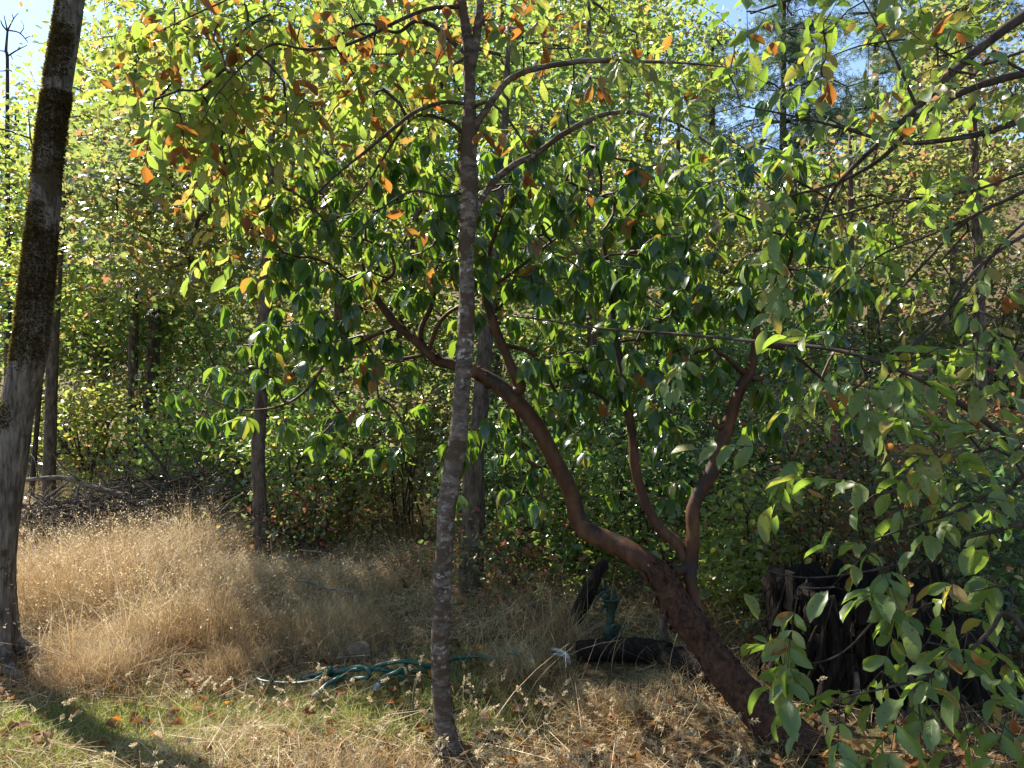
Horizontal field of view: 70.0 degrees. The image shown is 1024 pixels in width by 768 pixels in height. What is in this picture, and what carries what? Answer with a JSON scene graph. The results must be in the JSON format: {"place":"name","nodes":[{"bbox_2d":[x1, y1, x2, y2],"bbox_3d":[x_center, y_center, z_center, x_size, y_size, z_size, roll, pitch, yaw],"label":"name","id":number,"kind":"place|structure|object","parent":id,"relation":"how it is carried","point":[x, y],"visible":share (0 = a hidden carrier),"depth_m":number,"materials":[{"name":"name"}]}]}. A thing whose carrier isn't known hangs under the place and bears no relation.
{"place":"outdoors","nodes":[
{"label":"outdoors","id":0,"kind":"place"},
{"bbox_2d":[0,220,454,347],"bbox_3d":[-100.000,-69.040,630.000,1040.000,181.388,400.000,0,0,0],"label":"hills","id":1,"kind":"structure","parent":0,"point":[184,306],"depth_m":511.40,"materials":[{"name":"green plant"}]},
{"bbox_2d":[0,141,1023,767],"bbox_3d":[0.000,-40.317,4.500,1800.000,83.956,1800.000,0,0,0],"label":"ground","id":2,"kind":"structure","parent":0,"point":[622,669],"depth_m":4.09,"materials":[{"name":"soil"}]},
{"bbox_2d":[0,13,29,375],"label":"dead snag","id":3,"kind":"object","parent":2,"relation":"on","point":[7,187],"visible":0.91,"depth_m":12.98,"materials":[{"name":"grey wood"}]},
{"bbox_2d":[16,721,33,727],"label":"fallen leaf","id":4,"kind":"object","parent":2,"relation":"on","point":[23,723],"visible":1,"depth_m":3.29,"materials":[{"name":"beige plant"}]},
{"bbox_2d":[32,730,45,742],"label":"fallen leaf","id":5,"kind":"object","parent":2,"relation":"on","point":[39,734],"visible":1,"depth_m":3.21,"materials":[{"name":"beige plant"}]},
{"bbox_2d":[0,0,84,681],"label":"mossy tree","id":6,"kind":"object","parent":2,"relation":"on","point":[31,329],"visible":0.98,"depth_m":4.14,"materials":[{"name":"brown plant"}]},
{"bbox_2d":[0,117,85,338],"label":"tree","id":7,"kind":"object","parent":2,"relation":"on","point":[2,158],"visible":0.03,"depth_m":16.39,"materials":[{"name":"green plant"}]},
{"bbox_2d":[0,154,153,497],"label":"alder sapling","id":8,"kind":"object","parent":2,"relation":"on","point":[37,428],"visible":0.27,"depth_m":10.22,"materials":[{"name":"green plant"}]},
{"bbox_2d":[20,481,138,520],"bbox_3d":[-4.551,1.240,7.529,1.343,0.463,0.630,0,0,0],"label":"grey log","id":9,"kind":"object","parent":2,"relation":"on","point":[76,499],"visible":0.23,"depth_m":7.63,"materials":[{"name":"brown wood"}]},
{"bbox_2d":[0,299,165,454],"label":"broom shrub","id":10,"kind":"object","parent":2,"relation":"on","point":[70,374],"visible":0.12,"depth_m":14.74,"materials":[{"name":"green plant"}]},
{"bbox_2d":[0,79,195,381],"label":"tree","id":11,"kind":"object","parent":2,"relation":"on","point":[23,125],"visible":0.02,"depth_m":16.23,"materials":[{"name":"green plant"}]},
{"bbox_2d":[0,15,196,501],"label":"alder tree","id":12,"kind":"object","parent":2,"relation":"on","point":[62,308],"visible":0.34,"depth_m":9.55,"materials":[{"name":"green plant"}]},
{"bbox_2d":[23,351,187,498],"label":"spiraea shrub","id":13,"kind":"object","parent":2,"relation":"on","point":[90,395],"visible":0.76,"depth_m":10.69,"materials":[{"name":"green plant"}]},
{"bbox_2d":[0,0,247,447],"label":"tree","id":14,"kind":"object","parent":2,"relation":"on","point":[35,97],"visible":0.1,"depth_m":14.22,"materials":[{"name":"green plant"}]},
{"bbox_2d":[0,290,252,470],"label":"maple tree","id":15,"kind":"object","parent":2,"relation":"on","point":[104,353],"visible":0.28,"depth_m":13.18,"materials":[{"name":"green plant"}]},
{"bbox_2d":[1,0,257,474],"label":"pale alder tree","id":16,"kind":"object","parent":2,"relation":"on","point":[133,334],"visible":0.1,"depth_m":11.99,"materials":[{"name":"green plant"}]},
{"bbox_2d":[58,299,249,451],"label":"osoberry shrub","id":17,"kind":"object","parent":2,"relation":"on","point":[187,419],"visible":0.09,"depth_m":15.89,"materials":[{"name":"green plant"}]},
{"bbox_2d":[19,429,297,551],"bbox_3d":[-3.922,1.176,7.577,3.928,1.418,2.801,0,0,0],"label":"brush pile","id":18,"kind":"object","parent":2,"relation":"on","point":[176,481],"visible":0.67,"depth_m":7.15,"materials":[{"name":"brown plant"}]},
{"bbox_2d":[26,454,182,528],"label":"dead branch","id":19,"kind":"object","parent":18,"relation":"on","point":[99,488],"visible":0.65,"depth_m":7.18,"materials":[{"name":"grey wood"}]},
{"bbox_2d":[190,476,220,507],"bbox_3d":[-3.148,1.125,7.502,0.377,0.338,0.182,0,0,0],"label":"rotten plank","id":20,"kind":"object","parent":18,"relation":"on","point":[211,489],"visible":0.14,"depth_m":7.46,"materials":[{"name":"grey wood"}]},
{"bbox_2d":[134,424,210,521],"bbox_3d":[-3.427,0.925,7.394,0.787,1.093,0.413,0,0,-13],"label":"broken bough","id":21,"kind":"object","parent":2,"relation":"on","point":[171,485],"visible":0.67,"depth_m":7.38,"materials":[{"name":"brown plant"}]},
{"bbox_2d":[36,0,313,431],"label":"tree","id":22,"kind":"object","parent":2,"relation":"on","point":[128,14],"visible":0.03,"depth_m":18.39,"materials":[{"name":"green plant"}]},
{"bbox_2d":[170,717,183,725],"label":"fallen leaf","id":23,"kind":"object","parent":2,"relation":"on","point":[178,720],"visible":0.88,"depth_m":3.31,"materials":[{"name":"brown plant"}]},
{"bbox_2d":[61,171,297,471],"bbox_3d":[-5.862,-1.459,12.810,5.020,6.053,4.163,0,0,0],"label":"dark alder tree","id":24,"kind":"object","parent":2,"relation":"on","point":[153,326],"visible":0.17,"depth_m":12.32,"materials":[{"name":"green plant"}]},
{"bbox_2d":[82,344,298,510],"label":"hazel shrub","id":25,"kind":"object","parent":2,"relation":"on","point":[188,447],"visible":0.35,"depth_m":8.75,"materials":[{"name":"green plant"}]},
{"bbox_2d":[177,521,237,553],"bbox_3d":[-2.824,1.389,6.726,0.559,0.295,0.420,0,0,-23],"label":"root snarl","id":26,"kind":"object","parent":2,"relation":"on","point":[206,530],"visible":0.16,"depth_m":6.64,"materials":[{"name":"brown wood"}]},
{"bbox_2d":[207,480,233,504],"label":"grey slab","id":27,"kind":"structure","parent":2,"relation":"on","point":[229,486],"depth_m":7.58,"materials":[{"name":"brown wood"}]},
{"bbox_2d":[178,477,269,529],"bbox_3d":[-2.735,1.223,6.955,0.818,0.672,0.492,0,0,-27],"label":"fallen limb","id":28,"kind":"object","parent":2,"relation":"on","point":[223,521],"visible":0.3,"depth_m":6.97,"materials":[{"name":"grey wood"}]},
{"bbox_2d":[0,39,457,563],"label":"maple tree","id":29,"kind":"object","parent":2,"relation":"on","point":[136,238],"visible":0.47,"depth_m":6.46,"materials":[{"name":"green plant"}]},
{"bbox_2d":[134,292,372,485],"bbox_3d":[-3.912,0.092,11.028,3.597,3.011,2.458,0,0,0],"label":"hawthorn shrub","id":30,"kind":"object","parent":2,"relation":"on","point":[201,353],"visible":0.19,"depth_m":10.91,"materials":[{"name":"green plant"}]},
{"bbox_2d":[135,0,418,399],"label":"tree","id":31,"kind":"object","parent":2,"relation":"on","point":[262,14],"visible":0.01,"depth_m":18.24,"materials":[{"name":"green plant"}]},
{"bbox_2d":[160,295,398,453],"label":"ninebark shrub","id":32,"kind":"object","parent":2,"relation":"on","point":[252,318],"visible":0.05,"depth_m":14.94,"materials":[{"name":"green plant"}]},
{"bbox_2d":[282,698,292,706],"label":"fallen leaf","id":33,"kind":"object","parent":2,"relation":"on","point":[290,703],"visible":0.65,"depth_m":3.53,"materials":[{"name":"beige plant"}]},
{"bbox_2d":[208,463,398,565],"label":"rose shrub","id":34,"kind":"object","parent":2,"relation":"on","point":[305,509],"visible":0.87,"depth_m":6.32,"materials":[{"name":"green plant"}]},
{"bbox_2d":[185,360,423,548],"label":"bramble shrub","id":35,"kind":"object","parent":2,"relation":"on","point":[315,420],"visible":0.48,"depth_m":6.91,"materials":[{"name":"green plant"}]},
{"bbox_2d":[301,707,315,715],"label":"fallen leaf","id":36,"kind":"object","parent":2,"relation":"on","point":[306,711],"visible":0.88,"depth_m":3.39,"materials":[{"name":"brown plant"}]},
{"bbox_2d":[300,549,327,553],"bbox_3d":[-1.407,1.190,5.200,0.196,0.036,0.012,0,0,0],"label":"thin stick","id":37,"kind":"object","parent":2,"relation":"on","point":[313,551],"visible":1,"depth_m":5.20,"materials":[{"name":"grey wood"}]},
{"bbox_2d":[270,529,365,562],"bbox_3d":[-1.720,1.426,6.298,0.903,0.308,0.368,0,0,0],"label":"dry stick","id":38,"kind":"object","parent":2,"relation":"on","point":[313,543],"visible":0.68,"depth_m":6.30,"materials":[{"name":"wood"}]},
{"bbox_2d":[301,579,354,593],"bbox_3d":[-1.219,1.341,4.849,0.391,0.072,0.017,0,0,15],"label":"pale stick","id":39,"kind":"object","parent":2,"relation":"on","point":[324,587],"visible":0.98,"depth_m":4.84,"materials":[{"name":"grey wood"}]},
{"bbox_2d":[173,0,483,407],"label":"tree","id":40,"kind":"object","parent":2,"relation":"on","point":[285,11],"visible":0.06,"depth_m":15.96,"materials":[{"name":"green plant"}]},
{"bbox_2d":[325,396,368,522],"bbox_3d":[-1.697,0.849,7.400,0.511,1.531,0.105,0,0,0],"label":"dark sapling","id":41,"kind":"object","parent":2,"relation":"on","point":[355,469],"visible":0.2,"depth_m":7.37,"materials":[{"name":"brown plant"}]},
{"bbox_2d":[0,441,698,663],"bbox_3d":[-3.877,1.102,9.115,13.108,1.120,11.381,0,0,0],"label":"tall dry grass","id":42,"kind":"structure","parent":2,"relation":"on","point":[80,598],"depth_m":5.08,"materials":[{"name":"beige plant"}]},
{"bbox_2d":[345,641,370,660],"bbox_3d":[-0.904,1.586,4.300,0.150,0.149,0.120,0,0,0],"label":"field stone","id":43,"kind":"object","parent":2,"relation":"on","point":[357,648],"visible":0.67,"depth_m":4.26,"materials":[{"name":"grey stone"}]},
{"bbox_2d":[200,0,520,510],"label":"forked maple tree","id":44,"kind":"object","parent":2,"relation":"on","point":[372,313],"visible":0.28,"depth_m":8.75,"materials":[{"name":"green plant"}]},
{"bbox_2d":[0,671,749,767],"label":"foxtail stalks","id":45,"kind":"object","parent":2,"relation":"on","point":[430,729],"visible":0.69,"depth_m":3.20,"materials":[{"name":"beige plant"}]},
{"bbox_2d":[0,654,835,767],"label":"foxtail heads","id":46,"kind":"object","parent":45,"relation":"attached to","point":[494,761],"visible":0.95,"depth_m":3.12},
{"bbox_2d":[1,572,761,767],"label":"grass tussocks","id":47,"kind":"object","parent":2,"relation":"on","point":[110,664],"depth_m":4.03,"materials":[{"name":"beige plant"}]},
{"bbox_2d":[0,549,763,754],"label":"wiry weeds","id":48,"kind":"object","parent":2,"relation":"on","point":[482,634],"visible":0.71,"depth_m":4.22,"materials":[{"name":"beige plant"}]},
{"bbox_2d":[254,651,542,698],"bbox_3d":[-0.625,1.523,3.933,1.617,0.155,0.576,0,0,0],"label":"garden hose","id":49,"kind":"object","parent":2,"relation":"on","point":[399,672],"visible":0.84,"depth_m":3.85,"materials":[{"name":"teal rubber"}]},
{"bbox_2d":[297,346,501,530],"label":"snowberry shrub","id":50,"kind":"object","parent":2,"relation":"on","point":[415,426],"visible":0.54,"depth_m":7.51,"materials":[{"name":"green plant"}]},
{"bbox_2d":[278,0,523,513],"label":"leaning maple tree","id":51,"kind":"object","parent":2,"relation":"on","point":[425,205],"visible":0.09,"depth_m":9.57,"materials":[{"name":"green plant"}]},
{"bbox_2d":[305,290,500,455],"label":"ocean spray shrub","id":52,"kind":"object","parent":2,"relation":"on","point":[442,345],"visible":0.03,"depth_m":14.83,"materials":[{"name":"green plant"}]},
{"bbox_2d":[82,0,726,766],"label":"ash tree","id":53,"kind":"object","parent":2,"relation":"on","point":[230,100],"visible":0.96,"depth_m":3.17,"materials":[{"name":"green plant"}]},
{"bbox_2d":[284,0,549,406],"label":"tree","id":54,"kind":"object","parent":2,"relation":"on","point":[451,288],"visible":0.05,"depth_m":17.55,"materials":[{"name":"green plant"}]},
{"bbox_2d":[345,287,603,512],"bbox_3d":[-0.520,0.228,9.403,3.254,2.911,2.480,0,0,0],"label":"privet shrub","id":55,"kind":"object","parent":2,"relation":"on","point":[445,392],"visible":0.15,"depth_m":9.31,"materials":[{"name":"green plant"}]},
{"bbox_2d":[338,0,652,410],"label":"tree","id":56,"kind":"object","parent":2,"relation":"on","point":[504,14],"visible":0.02,"depth_m":16.68,"materials":[{"name":"green plant"}]},
{"bbox_2d":[385,489,608,628],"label":"poison oak shrub","id":57,"kind":"object","parent":2,"relation":"on","point":[499,549],"visible":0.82,"depth_m":5.30,"materials":[{"name":"green plant"}]},
{"bbox_2d":[0,597,1023,767],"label":"green grass","id":58,"kind":"structure","parent":2,"relation":"on","point":[52,723],"depth_m":3.48,"materials":[{"name":"green plant"}]},
{"bbox_2d":[0,525,1023,767],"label":"straw","id":59,"kind":"object","parent":2,"relation":"on","point":[459,683],"visible":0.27,"depth_m":3.54,"materials":[{"name":"beige plant"}]},
{"bbox_2d":[713,747,723,756],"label":"fallen leaf","id":60,"kind":"object","parent":59,"relation":"on","point":[717,750],"visible":1,"depth_m":3.13,"materials":[{"name":"brown plant"}]},
{"bbox_2d":[0,391,1023,767],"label":"dry thatch","id":61,"kind":"object","parent":2,"relation":"on","point":[362,749],"visible":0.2,"depth_m":3.70,"materials":[{"name":"beige plant"}]},
{"bbox_2d":[0,514,1023,767],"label":"leaf litter","id":62,"kind":"object","parent":2,"relation":"on","point":[774,756],"visible":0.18,"depth_m":3.45,"materials":[{"name":"brown plant"}]},
{"bbox_2d":[412,376,623,578],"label":"blackberry shrub","id":63,"kind":"object","parent":2,"relation":"on","point":[491,450],"visible":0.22,"depth_m":6.43,"materials":[{"name":"green plant"}]},
{"bbox_2d":[296,0,749,599],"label":"oak tree","id":64,"kind":"object","parent":2,"relation":"on","point":[472,488],"visible":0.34,"depth_m":6.40,"materials":[{"name":"green plant"}]},
{"bbox_2d":[524,674,532,685],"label":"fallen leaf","id":65,"kind":"object","parent":2,"relation":"on","point":[526,677],"visible":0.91,"depth_m":3.89,"materials":[{"name":"brown plant"}]},
{"bbox_2d":[165,82,903,758],"bbox_3d":[0.195,0.121,3.914,3.978,3.295,1.282,0,0,6],"label":"madrone tree","id":66,"kind":"object","parent":2,"relation":"on","point":[619,288],"visible":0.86,"depth_m":3.69,"materials":[{"name":"green plant"}]},
{"bbox_2d":[427,271,644,430],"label":"vine maple shrub","id":67,"kind":"object","parent":2,"relation":"on","point":[518,307],"visible":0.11,"depth_m":14.77,"materials":[{"name":"green plant"}]},
{"bbox_2d":[552,647,570,664],"bbox_3d":[0.285,1.547,4.159,0.053,0.102,0.218,0,0,-23],"label":"pipe loop","id":68,"kind":"object","parent":2,"relation":"on","point":[561,651],"visible":0.81,"depth_m":4.14,"materials":[{"name":"grey plastic"}]},
{"bbox_2d":[447,0,706,383],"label":"tree","id":69,"kind":"object","parent":2,"relation":"on","point":[632,8],"visible":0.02,"depth_m":19.79,"materials":[{"name":"green plant"}]},
{"bbox_2d":[424,0,744,507],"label":"tall maple tree","id":70,"kind":"object","parent":2,"relation":"on","point":[660,101],"visible":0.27,"depth_m":9.76,"materials":[{"name":"green plant"}]},
{"bbox_2d":[560,557,608,632],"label":"bent stem","id":71,"kind":"object","parent":2,"relation":"on","point":[593,580],"visible":0.66,"depth_m":4.67,"materials":[{"name":"brown wood"}]},
{"bbox_2d":[458,415,722,609],"bbox_3d":[0.669,0.973,5.922,2.180,1.418,2.281,0,0,0],"label":"ivy shrub","id":72,"kind":"object","parent":2,"relation":"on","point":[577,548],"visible":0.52,"depth_m":5.73,"materials":[{"name":"green plant"}]},
{"bbox_2d":[592,589,621,637],"bbox_3d":[0.583,1.440,4.480,0.196,0.366,0.148,0,0,0],"label":"hand pump","id":73,"kind":"object","parent":2,"relation":"on","point":[610,629],"visible":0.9,"depth_m":4.45,"materials":[{"name":"green metal"}]},
{"bbox_2d":[604,712,616,722],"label":"fallen leaf","id":74,"kind":"object","parent":2,"relation":"on","point":[612,716],"visible":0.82,"depth_m":3.45,"materials":[{"name":"brown plant"}]},
{"bbox_2d":[609,753,615,766],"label":"fallen leaf","id":75,"kind":"object","parent":2,"relation":"on","point":[610,758],"visible":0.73,"depth_m":3.11,"materials":[{"name":"beige plant"}]},
{"bbox_2d":[491,300,747,510],"bbox_3d":[1.496,0.111,10.106,3.955,3.088,2.571,0,0,0],"label":"laurel shrub","id":76,"kind":"object","parent":2,"relation":"on","point":[576,338],"visible":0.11,"depth_m":9.71,"materials":[{"name":"green plant"}]},
{"bbox_2d":[575,637,672,664],"bbox_3d":[0.643,1.531,4.207,0.572,0.163,0.194,0,0,17],"label":"fallen log","id":77,"kind":"object","parent":2,"relation":"on","point":[637,647],"visible":0.83,"depth_m":4.18,"materials":[{"name":"brown wood"}]},
{"bbox_2d":[527,341,761,570],"bbox_3d":[1.170,0.582,6.608,2.140,2.144,2.337,0,0,0],"label":"fern shrub","id":78,"kind":"object","parent":2,"relation":"on","point":[667,474],"visible":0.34,"depth_m":6.39,"materials":[{"name":"green plant"}]},
{"bbox_2d":[532,0,768,391],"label":"tree","id":79,"kind":"object","parent":2,"relation":"on","point":[709,72],"visible":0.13,"depth_m":17.01,"materials":[{"name":"green plant"}]},
{"bbox_2d":[493,113,819,496],"bbox_3d":[2.048,-1.154,10.329,4.782,5.635,4.032,0,0,0],"label":"hidden maple tree","id":80,"kind":"object","parent":2,"relation":"on","point":[709,276],"visible":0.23,"depth_m":9.87,"materials":[{"name":"green plant"}]},
{"bbox_2d":[659,608,669,641],"bbox_3d":[0.870,1.329,4.199,0.085,0.406,0.055,0,0,0],"label":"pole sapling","id":81,"kind":"object","parent":2,"relation":"on","point":[663,629],"visible":0.36,"depth_m":4.18,"materials":[{"name":"grey plant"}]},
{"bbox_2d":[650,646,715,690],"bbox_3d":[0.960,1.516,3.916,0.229,0.216,0.474,0,0,-39],"label":"mossy log","id":82,"kind":"object","parent":2,"relation":"on","point":[678,653],"visible":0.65,"depth_m":3.86,"materials":[{"name":"brown wood"}]},
{"bbox_2d":[670,20,761,268],"bbox_3d":[6.040,-6.005,22.081,4.028,9.858,4.406,0,0,0],"label":"conifer tree","id":83,"kind":"object","parent":2,"relation":"on","point":[712,122],"visible":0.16,"depth_m":21.74,"materials":[{"name":"green plant"}]},
{"bbox_2d":[609,287,846,547],"bbox_3d":[2.081,0.294,7.433,2.509,2.695,2.377,0,0,0],"label":"viburnum shrub","id":84,"kind":"object","parent":2,"relation":"on","point":[737,351],"visible":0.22,"depth_m":7.28,"materials":[{"name":"green plant"}]},
{"bbox_2d":[641,221,831,416],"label":"buckbrush shrub","id":85,"kind":"object","parent":2,"relation":"on","point":[729,282],"visible":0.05,"depth_m":14.22,"materials":[{"name":"green plant"}]},
{"bbox_2d":[629,443,849,642],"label":"dogwood shrub","id":86,"kind":"object","parent":2,"relation":"on","point":[735,583],"visible":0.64,"depth_m":4.91,"materials":[{"name":"green plant"}]},
{"bbox_2d":[620,164,883,377],"bbox_3d":[6.512,-3.176,18.939,9.456,7.122,8.720,0,0,0],"label":"tree","id":87,"kind":"object","parent":2,"relation":"on","point":[738,243],"visible":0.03,"depth_m":18.38,"materials":[{"name":"green plant"}]},
{"bbox_2d":[505,0,1023,767],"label":"overhanging tree","id":88,"kind":"object","parent":2,"relation":"on","point":[889,614],"visible":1,"depth_m":2.10,"materials":[{"name":"green plant"}]},
{"bbox_2d":[676,300,910,494],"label":"thorn shrub","id":89,"kind":"object","parent":2,"relation":"on","point":[817,320],"visible":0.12,"depth_m":9.50,"materials":[{"name":"green plant"}]},
{"bbox_2d":[702,0,897,387],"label":"conifer tree","id":90,"kind":"object","parent":2,"relation":"on","point":[793,42],"visible":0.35,"depth_m":15.20,"materials":[{"name":"green plant"}]},
{"bbox_2d":[686,362,925,581],"bbox_3d":[2.298,0.741,5.692,2.441,1.814,1.830,0,0,-42],"label":"elder shrub","id":91,"kind":"object","parent":2,"relation":"on","point":[834,429],"visible":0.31,"depth_m":5.37,"materials":[{"name":"green plant"}]},
{"bbox_2d":[732,320,968,537],"bbox_3d":[3.946,0.492,8.415,2.995,2.390,2.450,0,0,0],"label":"willow shrub","id":92,"kind":"object","parent":2,"relation":"on","point":[821,453],"visible":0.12,"depth_m":8.31,"materials":[{"name":"green plant"}]},
{"bbox_2d":[703,90,1023,480],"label":"hillside maple tree","id":93,"kind":"object","parent":2,"relation":"on","point":[875,191],"visible":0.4,"depth_m":10.35,"materials":[{"name":"green plant"}]},
{"bbox_2d":[757,0,994,353],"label":"conifer tree","id":94,"kind":"object","parent":2,"relation":"on","point":[858,97],"visible":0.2,"depth_m":16.90,"materials":[{"name":"green plant"}]},
{"bbox_2d":[744,544,1023,722],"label":"old stump","id":95,"kind":"object","parent":2,"relation":"on","point":[828,633],"visible":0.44,"depth_m":3.59,"materials":[{"name":"charred wood"},{"name":"burnt black bark"}]},
{"bbox_2d":[751,339,1023,644],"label":"huckleberry shrub","id":96,"kind":"object","parent":2,"relation":"on","point":[868,532],"visible":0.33,"depth_m":4.76,"materials":[{"name":"green plant"}]},
{"bbox_2d":[774,227,1000,404],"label":"toyon shrub","id":97,"kind":"object","parent":2,"relation":"on","point":[876,294],"visible":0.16,"depth_m":12.89,"materials":[{"name":"green plant"}]},
{"bbox_2d":[773,42,1023,331],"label":"tree","id":98,"kind":"object","parent":2,"relation":"on","point":[1018,213],"visible":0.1,"depth_m":18.39,"materials":[{"name":"green plant"}]},
{"bbox_2d":[797,0,1023,462],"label":"slope oak tree","id":99,"kind":"object","parent":2,"relation":"on","point":[958,164],"visible":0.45,"depth_m":9.44,"materials":[{"name":"green plant"}]},
{"bbox_2d":[830,367,1023,535],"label":"sumac shrub","id":100,"kind":"object","parent":2,"relation":"on","point":[990,408],"visible":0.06,"depth_m":7.77,"materials":[{"name":"green plant"}]},
{"bbox_2d":[838,396,1023,664],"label":"currant shrub","id":101,"kind":"object","parent":2,"relation":"on","point":[1016,545],"visible":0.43,"depth_m":4.12,"materials":[{"name":"green plant"}]},
{"bbox_2d":[845,0,1023,368],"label":"conifer tree","id":102,"kind":"object","parent":2,"relation":"on","point":[954,251],"visible":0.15,"depth_m":14.43,"materials":[{"name":"green plant"}]},
{"bbox_2d":[861,201,1023,418],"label":"manzanita shrub","id":103,"kind":"object","parent":2,"relation":"on","point":[1007,275],"visible":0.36,"depth_m":11.93,"materials":[{"name":"green plant"}]},
{"bbox_2d":[0,0,1023,271],"label":"sky","id":104,"kind":"structure","parent":0,"point":[7,7],"materials":[{"name":"blue"}]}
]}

